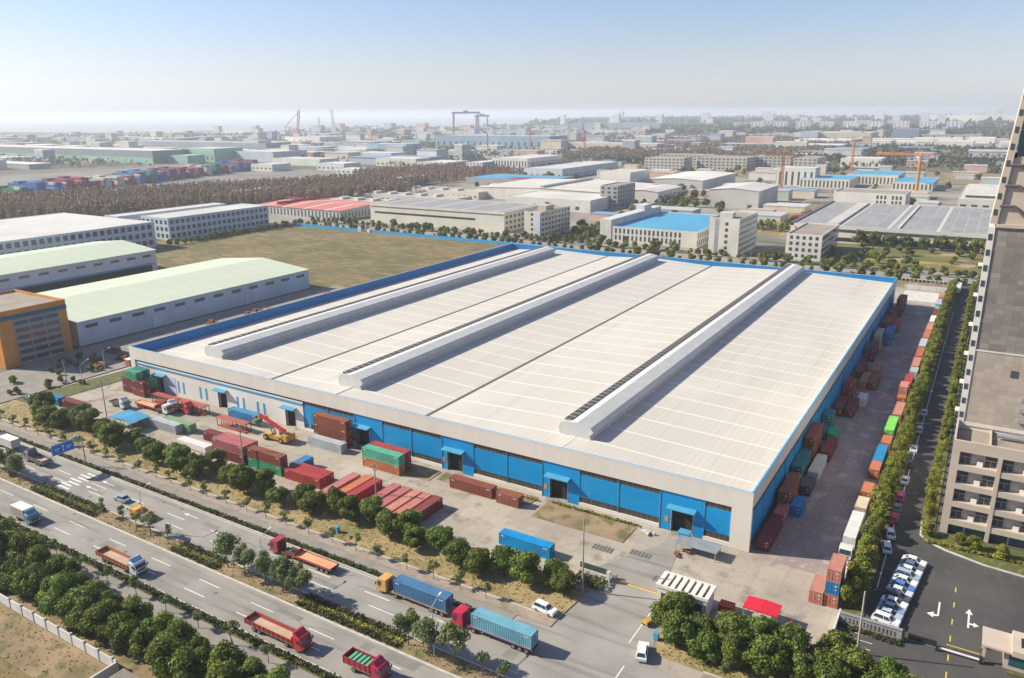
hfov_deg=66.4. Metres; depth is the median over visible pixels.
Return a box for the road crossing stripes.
[58,473,97,488]
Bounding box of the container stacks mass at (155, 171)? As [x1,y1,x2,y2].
[128,169,157,180]
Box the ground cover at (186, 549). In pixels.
[175,544,222,565]
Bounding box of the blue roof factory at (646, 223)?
[600,203,714,247]
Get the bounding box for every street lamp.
[139,482,150,530]
[260,527,270,580]
[432,592,441,654]
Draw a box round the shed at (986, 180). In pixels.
[980,177,1000,183]
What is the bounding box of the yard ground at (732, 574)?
[0,286,939,677]
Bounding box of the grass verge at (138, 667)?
[0,584,213,677]
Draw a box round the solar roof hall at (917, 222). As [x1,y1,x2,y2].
[790,201,991,252]
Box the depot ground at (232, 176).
[0,165,347,195]
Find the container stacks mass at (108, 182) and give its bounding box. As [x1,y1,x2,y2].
[87,176,111,186]
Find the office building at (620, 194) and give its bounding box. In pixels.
[600,182,634,208]
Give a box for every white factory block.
[0,212,156,254]
[141,203,268,239]
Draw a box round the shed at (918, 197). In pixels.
[910,194,930,204]
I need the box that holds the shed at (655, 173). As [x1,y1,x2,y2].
[650,170,680,177]
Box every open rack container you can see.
[151,392,182,403]
[177,398,209,415]
[216,415,251,433]
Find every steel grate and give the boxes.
[591,543,613,553]
[629,549,651,558]
[652,575,659,581]
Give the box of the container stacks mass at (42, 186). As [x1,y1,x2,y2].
[7,181,46,189]
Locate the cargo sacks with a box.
[348,651,372,666]
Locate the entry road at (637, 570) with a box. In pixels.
[594,538,681,603]
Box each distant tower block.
[560,115,565,124]
[614,114,620,122]
[655,115,662,120]
[701,113,709,122]
[706,119,713,123]
[765,113,774,120]
[791,114,799,119]
[811,118,821,122]
[874,111,884,120]
[892,115,900,119]
[920,113,929,120]
[936,115,945,124]
[996,109,1001,114]
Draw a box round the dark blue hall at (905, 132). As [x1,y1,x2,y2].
[892,128,921,137]
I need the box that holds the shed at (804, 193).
[778,188,818,197]
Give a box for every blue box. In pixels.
[335,525,339,532]
[653,631,659,640]
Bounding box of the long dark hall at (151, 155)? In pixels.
[0,144,187,163]
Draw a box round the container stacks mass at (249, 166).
[227,162,250,169]
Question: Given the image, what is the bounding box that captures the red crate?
[718,599,735,611]
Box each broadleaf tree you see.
[0,519,15,532]
[0,529,5,549]
[0,541,10,572]
[0,558,26,590]
[2,528,28,547]
[3,530,50,561]
[9,562,52,597]
[22,544,53,568]
[26,391,55,405]
[29,399,49,415]
[31,404,57,424]
[34,575,57,603]
[37,571,81,616]
[45,553,80,575]
[46,408,71,427]
[53,584,102,629]
[67,403,88,427]
[74,571,92,584]
[75,407,101,432]
[75,597,121,640]
[80,580,110,598]
[92,417,115,439]
[96,590,124,606]
[98,421,125,447]
[104,611,141,649]
[120,594,153,623]
[123,427,145,445]
[127,625,162,661]
[134,436,155,450]
[137,609,174,630]
[141,440,166,461]
[144,630,190,677]
[162,441,187,457]
[162,617,200,644]
[164,445,190,472]
[164,645,211,677]
[183,452,206,477]
[185,635,209,667]
[202,449,227,471]
[205,638,248,676]
[205,660,246,677]
[217,463,235,484]
[227,463,254,493]
[236,655,269,677]
[251,663,290,677]
[253,467,276,492]
[265,486,289,502]
[289,482,315,501]
[296,490,325,513]
[323,486,347,512]
[337,494,360,521]
[358,495,386,523]
[375,508,398,535]
[397,508,422,535]
[403,524,426,548]
[424,524,453,549]
[441,536,471,563]
[463,547,490,576]
[489,545,521,571]
[509,551,541,584]
[539,558,569,585]
[549,569,577,594]
[649,594,686,628]
[660,613,694,645]
[666,590,694,615]
[685,627,723,662]
[688,611,714,633]
[713,609,753,643]
[719,629,752,666]
[743,614,780,644]
[745,633,789,676]
[768,620,812,654]
[780,649,817,677]
[805,643,832,660]
[812,651,855,677]
[816,629,856,654]
[831,645,882,677]
[852,671,882,677]
[877,655,909,677]
[882,672,907,677]
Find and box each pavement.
[0,419,556,626]
[700,672,717,677]
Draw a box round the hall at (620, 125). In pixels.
[569,123,673,129]
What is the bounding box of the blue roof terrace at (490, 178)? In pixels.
[466,173,572,184]
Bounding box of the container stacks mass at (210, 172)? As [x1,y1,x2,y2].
[179,164,212,175]
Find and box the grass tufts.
[0,405,785,677]
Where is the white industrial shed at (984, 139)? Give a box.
[967,137,995,142]
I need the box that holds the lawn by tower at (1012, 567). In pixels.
[921,522,1023,575]
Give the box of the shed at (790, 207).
[763,202,810,212]
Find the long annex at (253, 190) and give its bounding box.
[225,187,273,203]
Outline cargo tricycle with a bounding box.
[642,616,654,626]
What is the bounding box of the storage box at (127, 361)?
[124,357,130,366]
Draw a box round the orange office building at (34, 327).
[0,289,73,368]
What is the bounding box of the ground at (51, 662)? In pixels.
[0,603,107,677]
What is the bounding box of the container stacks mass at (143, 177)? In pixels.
[111,170,146,183]
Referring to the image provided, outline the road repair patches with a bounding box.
[0,481,519,671]
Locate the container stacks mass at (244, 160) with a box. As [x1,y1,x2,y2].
[228,159,257,162]
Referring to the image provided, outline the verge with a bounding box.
[0,516,323,677]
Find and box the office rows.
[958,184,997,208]
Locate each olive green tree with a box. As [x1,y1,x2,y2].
[839,576,862,608]
[846,565,868,584]
[847,556,871,572]
[853,581,867,603]
[855,544,879,560]
[855,545,872,565]
[856,534,877,548]
[859,524,879,537]
[865,516,886,533]
[866,521,882,529]
[869,498,887,514]
[870,485,891,504]
[870,510,879,518]
[876,508,884,517]
[878,480,891,492]
[879,472,898,484]
[880,484,891,490]
[882,467,899,479]
[882,477,896,493]
[884,490,895,502]
[885,455,901,468]
[885,460,902,474]
[888,450,905,456]
[891,452,906,469]
[892,441,902,450]
[895,430,906,438]
[895,435,909,446]
[896,427,915,442]
[899,425,910,431]
[900,418,915,426]
[903,407,916,420]
[903,423,916,434]
[905,398,917,407]
[905,415,918,422]
[906,391,920,400]
[908,402,920,413]
[909,387,921,393]
[910,383,926,393]
[915,375,930,385]
[916,380,926,389]
[920,366,929,372]
[920,521,935,535]
[922,354,934,362]
[922,359,932,367]
[923,347,935,353]
[924,483,938,496]
[924,501,938,520]
[925,489,937,504]
[927,339,938,345]
[927,473,940,489]
[929,467,940,477]
[932,323,942,332]
[933,327,944,336]
[933,331,942,337]
[933,452,946,466]
[933,461,943,474]
[934,317,946,322]
[934,447,944,462]
[936,320,947,329]
[937,306,948,313]
[937,311,946,317]
[937,435,948,441]
[938,439,949,452]
[939,303,948,309]
[940,427,950,436]
[941,416,953,422]
[941,420,952,430]
[942,298,950,307]
[944,405,954,413]
[944,410,953,420]
[947,394,955,399]
[947,398,957,408]
[948,384,957,394]
[951,372,960,379]
[951,381,958,389]
[952,365,962,371]
[952,532,967,544]
[954,352,963,360]
[954,359,962,366]
[957,344,965,350]
[959,336,966,343]
[961,328,968,335]
[965,313,972,320]
[965,535,983,549]
[995,543,1011,558]
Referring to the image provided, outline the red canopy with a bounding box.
[743,595,781,620]
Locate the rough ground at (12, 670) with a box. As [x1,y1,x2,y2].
[0,657,31,677]
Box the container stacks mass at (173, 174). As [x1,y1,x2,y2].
[147,168,176,179]
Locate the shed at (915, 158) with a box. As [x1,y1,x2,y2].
[906,157,930,159]
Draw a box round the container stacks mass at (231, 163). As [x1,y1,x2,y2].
[212,161,243,171]
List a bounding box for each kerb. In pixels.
[0,478,461,677]
[1,418,557,619]
[1,465,509,677]
[1,515,335,676]
[20,441,470,613]
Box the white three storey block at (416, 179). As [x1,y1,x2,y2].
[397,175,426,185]
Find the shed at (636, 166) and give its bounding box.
[624,164,641,168]
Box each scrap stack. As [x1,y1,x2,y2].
[88,355,102,362]
[92,361,106,370]
[104,347,120,353]
[115,352,127,360]
[206,319,217,324]
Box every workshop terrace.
[326,196,396,201]
[346,190,471,199]
[383,186,485,199]
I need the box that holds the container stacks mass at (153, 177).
[146,172,156,182]
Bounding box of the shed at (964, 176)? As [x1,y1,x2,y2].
[955,174,974,178]
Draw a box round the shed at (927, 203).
[918,200,939,205]
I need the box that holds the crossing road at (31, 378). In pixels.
[0,286,345,402]
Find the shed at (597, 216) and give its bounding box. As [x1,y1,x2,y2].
[589,211,620,220]
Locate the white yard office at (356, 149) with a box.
[338,147,378,151]
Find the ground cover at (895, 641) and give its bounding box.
[837,621,900,644]
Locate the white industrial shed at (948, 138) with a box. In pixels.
[914,137,963,139]
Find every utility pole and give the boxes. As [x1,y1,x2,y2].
[99,378,107,417]
[237,425,244,466]
[371,463,377,493]
[582,518,584,590]
[857,591,865,645]
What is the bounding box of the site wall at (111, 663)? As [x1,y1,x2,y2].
[0,593,118,677]
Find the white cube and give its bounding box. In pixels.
[600,168,649,182]
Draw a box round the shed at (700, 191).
[687,189,709,195]
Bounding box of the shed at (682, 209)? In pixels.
[653,205,700,213]
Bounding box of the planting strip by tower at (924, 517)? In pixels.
[919,291,976,526]
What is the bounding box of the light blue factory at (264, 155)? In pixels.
[234,149,307,161]
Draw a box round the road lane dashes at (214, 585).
[1,447,458,669]
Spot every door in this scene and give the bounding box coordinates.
[221,393,227,406]
[288,411,295,425]
[359,429,369,444]
[446,598,448,610]
[449,595,452,607]
[450,453,462,470]
[534,631,536,644]
[552,479,566,499]
[672,511,692,533]
[758,539,763,549]
[763,541,768,550]
[778,492,783,501]
[783,493,787,502]
[790,506,795,515]
[795,507,799,516]
[800,486,804,494]
[804,438,808,445]
[804,487,809,495]
[808,438,812,446]
[809,591,815,602]
[815,592,821,603]
[824,594,830,605]
[826,582,832,593]
[827,416,830,423]
[827,569,833,581]
[830,596,836,607]
[832,583,838,595]
[833,571,839,582]
[868,469,873,478]
[873,470,878,478]
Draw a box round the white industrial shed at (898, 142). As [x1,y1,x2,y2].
[892,140,935,145]
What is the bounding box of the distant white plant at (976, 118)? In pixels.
[929,115,1016,123]
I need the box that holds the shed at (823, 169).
[815,164,827,173]
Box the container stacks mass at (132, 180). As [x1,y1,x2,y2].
[105,174,134,184]
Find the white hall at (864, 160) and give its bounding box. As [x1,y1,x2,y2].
[840,156,885,167]
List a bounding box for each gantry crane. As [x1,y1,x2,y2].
[452,110,479,133]
[475,114,488,129]
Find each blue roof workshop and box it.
[799,174,858,188]
[847,170,905,185]
[891,176,938,190]
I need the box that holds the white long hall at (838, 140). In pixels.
[794,138,853,141]
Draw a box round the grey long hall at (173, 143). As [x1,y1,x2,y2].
[126,140,290,148]
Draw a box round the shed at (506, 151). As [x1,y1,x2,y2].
[497,150,513,155]
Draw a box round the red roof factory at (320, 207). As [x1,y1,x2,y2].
[257,196,376,220]
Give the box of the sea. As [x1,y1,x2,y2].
[0,114,1002,132]
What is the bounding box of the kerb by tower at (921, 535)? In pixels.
[920,521,1023,577]
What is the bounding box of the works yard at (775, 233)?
[756,206,819,237]
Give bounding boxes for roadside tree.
[9,377,16,383]
[43,378,52,386]
[56,375,62,381]
[59,357,66,362]
[75,351,83,358]
[85,364,93,370]
[180,237,187,243]
[194,235,200,240]
[211,231,217,237]
[217,230,224,236]
[229,228,235,235]
[254,225,260,231]
[280,220,286,226]
[297,218,303,223]
[345,217,352,223]
[390,218,397,225]
[406,222,413,228]
[414,223,421,228]
[422,222,428,230]
[428,223,433,230]
[466,232,473,238]
[469,228,476,235]
[481,233,487,239]
[502,228,509,235]
[504,236,512,241]
[519,230,525,237]
[547,235,553,242]
[576,219,588,227]
[576,225,586,233]
[578,237,584,244]
[587,242,592,249]
[593,243,601,250]
[594,238,602,244]
[599,234,606,241]
[605,239,611,245]
[612,241,618,246]
[633,246,641,253]
[646,246,653,253]
[648,241,656,246]
[651,247,660,255]
[655,240,662,247]
[666,249,674,256]
[667,199,674,205]
[668,240,675,248]
[671,243,679,252]
[677,201,686,206]
[678,183,686,189]
[679,196,690,202]
[690,189,698,197]
[693,199,699,206]
[694,248,700,253]
[700,189,706,195]
[701,198,710,205]
[704,254,712,260]
[715,201,724,207]
[716,206,723,212]
[734,164,741,169]
[760,258,767,265]
[761,253,770,258]
[771,251,782,261]
[785,254,793,261]
[820,261,830,270]
[826,247,836,256]
[827,257,835,265]
[832,166,839,172]
[833,263,844,271]
[841,254,851,264]
[852,229,867,244]
[856,265,866,274]
[861,262,869,268]
[867,231,881,245]
[881,247,890,254]
[882,234,898,246]
[885,258,896,268]
[893,269,903,278]
[896,244,902,251]
[899,234,913,245]
[900,254,912,263]
[900,266,907,271]
[905,247,912,254]
[909,197,916,204]
[917,236,930,248]
[927,267,935,273]
[933,235,950,249]
[933,274,941,281]
[940,266,948,274]
[943,270,949,275]
[945,182,951,188]
[950,236,967,248]
[967,271,976,278]
[969,238,984,252]
[975,173,981,178]
[992,166,998,172]
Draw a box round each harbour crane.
[285,107,300,135]
[330,109,337,132]
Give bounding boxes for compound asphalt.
[836,283,1023,677]
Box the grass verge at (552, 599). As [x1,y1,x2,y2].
[0,400,587,618]
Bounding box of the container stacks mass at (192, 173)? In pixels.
[186,168,195,177]
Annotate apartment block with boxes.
[466,160,492,173]
[751,121,765,127]
[773,121,788,127]
[796,121,810,127]
[819,121,834,128]
[843,121,858,127]
[868,121,883,127]
[893,121,909,127]
[919,121,936,128]
[946,121,963,128]
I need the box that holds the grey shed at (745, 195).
[709,182,777,208]
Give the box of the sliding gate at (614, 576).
[612,572,655,591]
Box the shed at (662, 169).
[650,168,674,170]
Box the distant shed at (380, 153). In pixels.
[359,151,407,155]
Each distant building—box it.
[3,142,24,144]
[21,135,35,140]
[34,149,55,160]
[52,138,66,141]
[62,142,78,144]
[66,132,80,134]
[83,158,103,162]
[86,137,98,144]
[88,138,106,146]
[91,142,112,146]
[104,133,116,140]
[110,130,122,134]
[118,141,138,147]
[150,131,162,136]
[183,130,192,134]
[213,126,221,131]
[214,137,227,140]
[242,140,270,142]
[250,125,259,131]
[252,132,266,139]
[254,128,262,131]
[267,131,277,139]
[280,130,291,135]
[281,144,297,149]
[311,125,324,132]
[324,151,358,161]
[334,123,345,128]
[346,134,364,140]
[367,129,375,134]
[368,135,382,140]
[377,138,401,140]
[383,123,395,129]
[386,146,413,154]
[397,129,410,134]
[401,140,429,147]
[416,123,428,127]
[416,128,427,130]
[416,149,448,159]
[417,133,430,139]
[448,149,477,157]
[454,144,470,159]
[459,125,473,130]
[469,128,478,133]
[476,145,505,150]
[496,132,515,134]
[513,150,544,154]
[521,128,530,134]
[540,139,568,150]
[543,148,565,154]
[559,132,581,141]
[586,135,610,140]
[595,122,601,127]
[622,139,639,149]
[631,129,647,133]
[635,135,656,142]
[652,134,669,138]
[665,129,676,132]
[691,142,704,144]
[709,133,724,140]
[718,146,736,148]
[719,130,736,137]
[734,122,743,126]
[737,132,747,134]
[745,136,776,142]
[775,141,808,147]
[800,131,819,137]
[824,148,864,156]
[835,147,871,154]
[846,131,863,132]
[849,142,878,146]
[862,136,872,141]
[877,129,884,137]
[898,146,933,149]
[914,152,936,156]
[916,141,929,145]
[930,129,946,133]
[931,149,958,154]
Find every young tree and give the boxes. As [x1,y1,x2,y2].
[0,516,15,525]
[7,414,15,425]
[23,417,29,429]
[32,421,42,434]
[43,426,53,438]
[47,538,59,554]
[59,431,66,440]
[73,435,83,449]
[74,554,85,568]
[86,439,97,451]
[97,496,104,515]
[99,565,112,582]
[102,447,109,458]
[117,454,125,465]
[117,505,125,524]
[128,575,139,596]
[130,511,140,529]
[133,460,142,470]
[140,511,157,535]
[153,463,159,477]
[159,593,171,609]
[163,469,174,481]
[164,524,171,543]
[185,475,191,490]
[192,610,202,627]
[198,480,207,495]
[221,489,230,503]
[227,620,240,644]
[241,497,251,508]
[259,643,274,662]
[261,501,270,517]
[278,510,288,524]
[302,517,313,533]
[328,527,335,541]
[349,532,361,550]
[372,543,382,558]
[400,552,408,562]
[427,560,440,578]
[453,570,465,588]
[477,650,490,676]
[484,582,491,592]
[496,660,510,677]
[719,661,730,677]
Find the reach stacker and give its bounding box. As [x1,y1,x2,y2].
[252,413,294,443]
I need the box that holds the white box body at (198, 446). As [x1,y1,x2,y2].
[176,436,212,453]
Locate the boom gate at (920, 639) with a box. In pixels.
[906,633,982,663]
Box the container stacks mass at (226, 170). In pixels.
[224,165,228,173]
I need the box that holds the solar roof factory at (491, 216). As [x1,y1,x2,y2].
[370,197,541,232]
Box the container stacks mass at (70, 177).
[56,176,89,186]
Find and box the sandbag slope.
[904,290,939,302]
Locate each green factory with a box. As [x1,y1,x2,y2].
[167,154,205,163]
[178,146,242,161]
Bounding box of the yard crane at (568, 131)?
[568,119,576,151]
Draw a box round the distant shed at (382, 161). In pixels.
[376,157,429,166]
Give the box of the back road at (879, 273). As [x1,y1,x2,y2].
[269,218,977,283]
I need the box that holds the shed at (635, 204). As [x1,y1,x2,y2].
[633,202,656,209]
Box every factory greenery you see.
[542,223,599,241]
[608,185,692,216]
[757,218,790,230]
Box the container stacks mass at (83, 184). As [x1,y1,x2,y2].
[74,180,86,189]
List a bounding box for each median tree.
[0,449,15,475]
[4,454,24,480]
[213,531,241,566]
[230,542,256,576]
[253,549,271,583]
[268,555,296,592]
[284,561,312,598]
[392,607,419,644]
[410,615,440,655]
[435,619,470,663]
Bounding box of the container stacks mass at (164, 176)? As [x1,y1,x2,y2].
[162,171,167,180]
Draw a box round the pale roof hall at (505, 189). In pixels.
[477,178,656,198]
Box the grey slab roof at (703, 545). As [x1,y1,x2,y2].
[675,535,721,561]
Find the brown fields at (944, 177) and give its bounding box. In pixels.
[681,167,1000,184]
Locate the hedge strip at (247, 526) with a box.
[2,432,472,612]
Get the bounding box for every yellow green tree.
[688,253,695,258]
[705,248,711,255]
[714,256,721,261]
[740,257,746,263]
[749,259,756,264]
[779,261,786,266]
[806,254,812,263]
[845,252,854,259]
[856,251,863,256]
[860,241,866,247]
[865,260,873,266]
[869,268,875,275]
[872,250,879,258]
[874,254,881,262]
[879,265,886,270]
[884,269,894,276]
[892,262,899,270]
[910,272,919,280]
[911,259,918,266]
[915,266,923,272]
[954,270,963,276]
[955,247,964,255]
[961,278,968,284]
[966,252,976,258]
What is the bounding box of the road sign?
[50,435,86,462]
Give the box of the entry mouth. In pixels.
[517,583,668,677]
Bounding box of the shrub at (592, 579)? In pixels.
[575,570,608,590]
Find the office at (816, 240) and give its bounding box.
[785,222,838,261]
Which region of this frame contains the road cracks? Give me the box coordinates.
[37,458,400,659]
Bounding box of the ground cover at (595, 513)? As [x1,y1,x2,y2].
[551,501,638,526]
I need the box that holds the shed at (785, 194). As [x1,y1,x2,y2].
[777,189,792,200]
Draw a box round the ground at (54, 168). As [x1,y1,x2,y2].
[0,114,1016,664]
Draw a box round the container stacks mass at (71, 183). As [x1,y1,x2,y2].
[37,178,74,189]
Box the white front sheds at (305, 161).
[272,156,338,165]
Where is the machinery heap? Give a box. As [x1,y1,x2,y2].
[790,215,802,219]
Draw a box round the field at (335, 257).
[153,223,502,295]
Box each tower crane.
[767,150,796,187]
[850,137,861,169]
[876,150,934,190]
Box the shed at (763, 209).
[747,208,776,211]
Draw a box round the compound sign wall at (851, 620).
[839,611,905,642]
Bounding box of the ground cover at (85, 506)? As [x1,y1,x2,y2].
[36,485,100,513]
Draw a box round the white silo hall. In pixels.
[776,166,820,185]
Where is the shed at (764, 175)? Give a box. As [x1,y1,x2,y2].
[749,171,776,179]
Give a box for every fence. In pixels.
[289,222,557,246]
[901,277,948,283]
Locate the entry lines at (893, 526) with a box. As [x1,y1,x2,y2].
[615,311,953,677]
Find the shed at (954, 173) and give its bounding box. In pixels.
[952,171,979,176]
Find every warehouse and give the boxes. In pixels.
[0,137,18,139]
[0,142,41,143]
[0,155,33,161]
[0,160,7,168]
[0,240,157,292]
[6,161,51,168]
[25,144,63,145]
[37,258,309,346]
[58,145,89,146]
[64,137,85,140]
[66,140,86,143]
[117,136,149,138]
[124,133,149,135]
[128,243,896,552]
[129,138,163,139]
[163,135,192,136]
[164,137,198,139]
[193,130,222,133]
[196,136,213,140]
[213,132,251,134]
[225,136,247,138]
[263,148,333,150]
[271,141,310,143]
[291,144,313,145]
[298,146,337,147]
[306,133,337,135]
[307,150,331,156]
[310,142,340,143]
[323,144,355,146]
[340,140,391,143]
[345,132,366,133]
[347,155,444,164]
[356,143,366,146]
[397,128,433,129]
[411,131,441,134]
[437,131,484,133]
[473,134,504,134]
[485,130,531,134]
[492,154,561,173]
[506,191,608,212]
[525,132,558,134]
[541,130,577,131]
[544,128,567,129]
[587,130,616,130]
[587,131,618,132]
[619,130,630,132]
[646,148,702,150]
[649,171,735,188]
[667,139,704,141]
[723,143,774,145]
[757,133,792,136]
[760,143,847,146]
[775,150,823,154]
[855,138,934,139]
[921,134,978,137]
[966,134,1008,138]
[968,149,1015,158]
[975,143,994,146]
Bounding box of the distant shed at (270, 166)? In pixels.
[251,162,290,170]
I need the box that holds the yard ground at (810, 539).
[747,302,934,578]
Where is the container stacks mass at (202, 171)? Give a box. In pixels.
[181,166,204,175]
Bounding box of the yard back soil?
[896,280,947,287]
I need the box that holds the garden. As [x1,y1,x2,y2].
[747,243,983,274]
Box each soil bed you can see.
[403,463,441,480]
[436,472,538,504]
[532,502,636,542]
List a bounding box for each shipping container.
[53,393,64,405]
[61,397,91,407]
[121,375,131,385]
[123,384,132,392]
[124,368,142,380]
[131,379,149,389]
[132,366,149,377]
[132,387,150,397]
[143,376,157,387]
[148,416,182,434]
[150,386,157,393]
[162,415,196,433]
[203,428,223,441]
[212,435,249,455]
[213,447,247,464]
[219,432,257,445]
[228,406,262,423]
[247,445,287,466]
[248,457,287,476]
[284,465,326,488]
[289,455,313,465]
[292,461,333,484]
[308,433,346,453]
[313,411,351,430]
[313,423,351,439]
[314,431,352,447]
[318,472,360,502]
[340,475,372,492]
[346,478,382,507]
[359,483,400,514]
[362,444,404,466]
[362,456,404,475]
[368,440,410,462]
[378,486,411,506]
[385,489,421,511]
[392,492,432,514]
[393,574,453,611]
[405,460,411,471]
[412,495,442,522]
[449,474,496,498]
[471,607,537,649]
[496,488,523,507]
[499,528,554,558]
[757,513,783,551]
[773,502,789,524]
[777,471,800,503]
[777,484,799,504]
[789,494,806,517]
[791,448,811,474]
[799,475,815,496]
[800,460,810,483]
[803,421,822,447]
[803,434,821,456]
[807,453,826,482]
[808,574,825,605]
[810,443,820,465]
[820,436,838,462]
[822,408,835,424]
[822,419,834,440]
[823,593,840,608]
[824,569,845,596]
[826,426,839,439]
[826,553,846,583]
[834,395,848,416]
[844,377,855,390]
[844,385,855,397]
[844,397,859,418]
[854,362,866,378]
[854,495,869,518]
[858,371,871,389]
[858,392,868,406]
[860,481,874,502]
[866,349,877,361]
[867,339,878,354]
[867,372,880,390]
[868,460,881,479]
[870,360,882,373]
[872,444,888,470]
[874,328,884,341]
[880,434,892,452]
[882,315,892,327]
[883,332,894,345]
[884,325,894,338]
[884,415,898,436]
[888,306,897,318]
[892,320,900,332]
[892,401,905,422]
[896,294,905,305]
[896,302,904,311]
[896,387,909,402]
[897,308,903,316]
[898,381,909,394]
[904,373,913,389]
[909,366,918,378]
[911,356,921,367]
[915,347,924,362]
[918,338,927,347]
[922,330,931,340]
[925,323,933,333]
[929,315,936,322]
[932,309,938,314]
[935,298,941,305]
[938,292,944,298]
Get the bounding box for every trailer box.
[842,510,864,547]
[955,282,961,292]
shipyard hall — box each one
[366,143,419,153]
[435,134,567,149]
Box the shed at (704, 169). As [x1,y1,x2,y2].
[696,168,714,170]
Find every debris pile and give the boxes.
[640,527,654,535]
[674,550,679,557]
[682,548,690,554]
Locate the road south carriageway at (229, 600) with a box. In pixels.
[0,480,453,677]
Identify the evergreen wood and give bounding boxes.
[563,155,648,164]
[645,121,1014,138]
[744,150,1004,167]
[777,142,1016,157]
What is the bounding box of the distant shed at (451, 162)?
[417,160,468,165]
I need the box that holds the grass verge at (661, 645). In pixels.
[654,615,788,677]
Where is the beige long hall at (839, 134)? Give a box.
[793,131,878,137]
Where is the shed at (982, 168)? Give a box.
[963,164,987,172]
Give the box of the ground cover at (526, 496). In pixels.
[497,488,539,500]
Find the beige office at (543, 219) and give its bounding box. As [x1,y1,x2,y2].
[524,204,569,238]
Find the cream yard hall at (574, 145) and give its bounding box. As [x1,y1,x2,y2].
[568,142,666,149]
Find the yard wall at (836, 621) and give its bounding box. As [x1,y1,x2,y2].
[833,608,840,628]
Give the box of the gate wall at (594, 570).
[580,561,610,582]
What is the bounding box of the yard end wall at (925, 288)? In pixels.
[905,284,946,291]
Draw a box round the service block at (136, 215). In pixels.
[104,203,225,219]
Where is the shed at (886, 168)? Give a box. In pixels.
[879,165,893,170]
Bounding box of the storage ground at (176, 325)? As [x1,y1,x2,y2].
[23,290,312,365]
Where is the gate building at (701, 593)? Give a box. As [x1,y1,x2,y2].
[656,571,716,614]
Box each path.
[0,425,515,618]
[46,545,318,677]
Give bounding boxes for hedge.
[0,430,476,610]
[0,513,341,677]
[30,486,95,515]
[39,481,105,510]
[169,546,217,568]
[180,540,227,562]
[295,599,398,646]
[305,592,407,639]
[922,536,1023,565]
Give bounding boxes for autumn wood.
[0,170,417,218]
[353,157,597,184]
[557,132,861,157]
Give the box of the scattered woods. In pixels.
[0,123,1010,170]
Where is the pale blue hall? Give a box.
[524,161,617,176]
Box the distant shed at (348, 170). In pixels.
[336,167,377,174]
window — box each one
[6,243,11,248]
[14,319,28,325]
[16,326,29,332]
[17,333,30,339]
[18,340,32,346]
[20,348,33,354]
[21,355,34,361]
[30,316,43,321]
[31,323,44,329]
[32,330,45,336]
[34,337,47,343]
[35,344,48,350]
[36,351,49,357]
[45,313,57,318]
[46,320,59,325]
[47,327,60,332]
[48,334,61,339]
[50,340,62,346]
[51,347,63,353]
[85,322,97,327]
[109,317,121,322]
[132,311,143,316]
[154,306,164,311]
[175,302,185,306]
[195,297,204,301]
[303,401,328,410]
[329,407,353,416]
[383,421,411,431]
[412,428,440,438]
[413,452,441,463]
[474,443,505,454]
[475,469,507,481]
[508,452,541,463]
[508,477,541,490]
[580,470,618,483]
[580,497,617,511]
[619,507,658,522]
[620,480,660,493]
[694,603,701,612]
[704,530,728,541]
[706,501,731,511]
[753,492,763,510]
[950,506,962,517]
[953,488,965,499]
[956,470,968,481]
[959,452,971,463]
[974,512,987,522]
[977,494,990,505]
[980,475,994,487]
[984,456,997,467]
[991,515,1004,526]
[994,497,1007,508]
[998,478,1011,490]
[1001,459,1014,471]
[1008,655,1023,669]
[1010,371,1017,377]
[1016,418,1023,423]
[1019,521,1023,530]
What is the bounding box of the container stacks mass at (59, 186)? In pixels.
[30,181,62,190]
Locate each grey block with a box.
[644,156,692,170]
[660,153,717,166]
[697,155,756,170]
[753,155,793,167]
[793,156,825,165]
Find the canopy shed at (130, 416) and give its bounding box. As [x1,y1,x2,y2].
[108,410,150,428]
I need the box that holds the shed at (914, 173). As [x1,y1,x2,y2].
[905,171,925,176]
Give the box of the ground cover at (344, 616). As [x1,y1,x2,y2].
[300,597,403,643]
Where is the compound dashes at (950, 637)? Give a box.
[945,587,955,677]
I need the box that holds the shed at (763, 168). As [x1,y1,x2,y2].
[755,167,774,170]
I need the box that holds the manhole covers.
[72,496,334,596]
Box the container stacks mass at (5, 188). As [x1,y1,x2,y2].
[0,185,28,196]
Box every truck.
[0,432,20,449]
[10,501,41,524]
[22,447,51,465]
[95,545,147,575]
[109,396,131,409]
[127,502,153,519]
[135,400,174,414]
[161,399,178,410]
[177,401,195,414]
[244,611,313,652]
[268,535,338,573]
[342,647,391,677]
[375,572,453,616]
[450,604,538,653]
[836,532,860,560]
[844,561,849,579]
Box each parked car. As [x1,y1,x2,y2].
[113,494,130,503]
[532,598,557,616]
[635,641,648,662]
[871,609,901,626]
[874,606,903,620]
[877,600,905,615]
[880,540,891,553]
[880,595,908,609]
[883,587,911,603]
[884,527,895,539]
[886,584,913,597]
[888,512,899,524]
[888,579,916,592]
[891,574,918,587]
[892,502,902,513]
[893,566,920,581]
[895,491,905,502]
[896,564,922,576]
[899,559,925,571]
[900,475,909,484]
[901,554,927,566]
[906,458,914,468]
[909,444,918,452]
[916,425,923,433]
[920,409,927,415]
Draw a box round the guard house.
[982,626,1023,677]
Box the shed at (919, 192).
[911,191,929,193]

